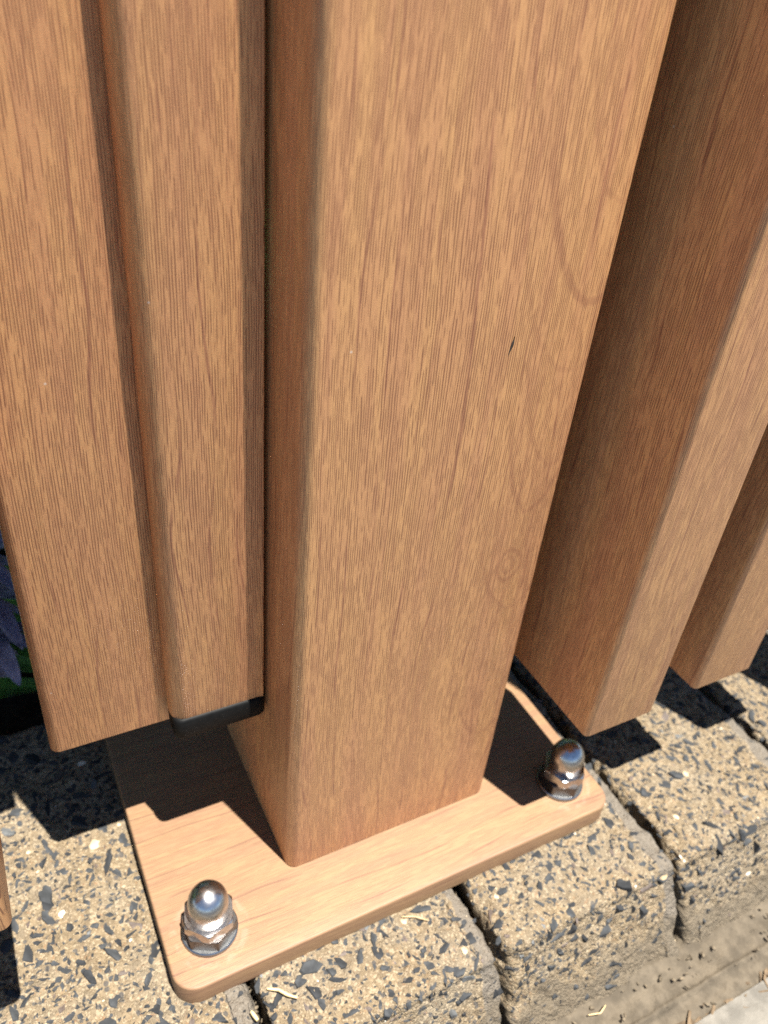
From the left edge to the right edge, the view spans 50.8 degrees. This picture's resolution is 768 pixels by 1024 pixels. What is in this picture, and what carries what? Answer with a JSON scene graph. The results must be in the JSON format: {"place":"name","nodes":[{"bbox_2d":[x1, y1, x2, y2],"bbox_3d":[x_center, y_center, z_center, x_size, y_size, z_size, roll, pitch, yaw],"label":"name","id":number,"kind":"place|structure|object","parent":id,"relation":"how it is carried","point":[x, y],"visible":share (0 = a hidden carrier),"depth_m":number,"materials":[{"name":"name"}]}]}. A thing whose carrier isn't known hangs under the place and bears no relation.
{"place":"outdoors","nodes":[
{"label":"outdoors","id":0,"kind":"place"},
{"bbox_2d":[0,538,43,735],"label":"garden soil","id":1,"kind":"structure","parent":0,"point":[21,712],"depth_m":0.39,"materials":[{"name":"black soil"}]},
{"bbox_2d":[0,531,36,698],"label":"flowering plant","id":2,"kind":"object","parent":1,"relation":"on","point":[14,659],"visible":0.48,"depth_m":0.36,"materials":[{"name":"purple plant"}]},
{"bbox_2d":[695,978,767,1023],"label":"concrete path","id":3,"kind":"structure","parent":0,"point":[754,1001],"depth_m":0.33,"materials":[{"name":"beige concrete"}]},
{"bbox_2d":[677,968,767,1023],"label":"leaf litter","id":4,"kind":"object","parent":3,"relation":"on","point":[726,1001],"visible":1,"depth_m":0.33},
{"label":"road","id":5,"kind":"structure","parent":0,"visible":0},
{"bbox_2d":[0,629,767,1023],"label":"paving edge","id":6,"kind":"object","parent":5,"relation":"on","point":[642,899],"visible":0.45,"depth_m":0.33,"materials":[{"name":"concrete"}]},
{"bbox_2d":[250,1010,258,1021],"bbox_3d":[-0.044,0.173,0.277,0.002,0.001,0.004,-12,39,-25],"label":"dry straw","id":7,"kind":"object","parent":6,"relation":"on","point":[254,1015],"visible":1,"depth_m":0.28,"materials":[{"name":"beige plant"}]},
{"bbox_2d":[267,987,296,998],"bbox_3d":[-0.036,0.169,0.283,0.009,0.001,0.008,-12,39,-25],"label":"dry straw","id":8,"kind":"object","parent":6,"relation":"on","point":[283,992],"visible":1,"depth_m":0.28,"materials":[{"name":"beige plant"}]},
{"bbox_2d":[104,0,676,1002],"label":"fence post","id":9,"kind":"object","parent":6,"relation":"on","point":[448,182],"visible":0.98,"depth_m":0.23,"materials":[{"name":"brown wood"}]},
{"bbox_2d":[0,0,264,930],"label":"batten fence","id":10,"kind":"object","parent":9,"relation":"attached to","point":[132,201],"visible":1,"depth_m":0.20,"materials":[{"name":"wood"}]},
{"bbox_2d":[514,0,767,735],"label":"batten fence","id":11,"kind":"object","parent":9,"relation":"attached to","point":[651,567],"visible":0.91,"depth_m":0.24,"materials":[{"name":"wood"}]},
{"bbox_2d":[401,916,428,920],"bbox_3d":[0.012,0.156,0.310,0.009,0.001,0.006,-12,39,-25],"label":"dry straw","id":12,"kind":"object","parent":6,"relation":"on","point":[415,916],"visible":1,"depth_m":0.31,"materials":[{"name":"beige plant"}]},
{"bbox_2d":[588,1005,605,1015],"bbox_3d":[0.086,0.200,0.323,0.009,0.001,0.002,-12,39,-25],"label":"dry straw","id":13,"kind":"object","parent":6,"relation":"on","point":[599,1012],"visible":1,"depth_m":0.32,"materials":[{"name":"beige plant"}]}
]}

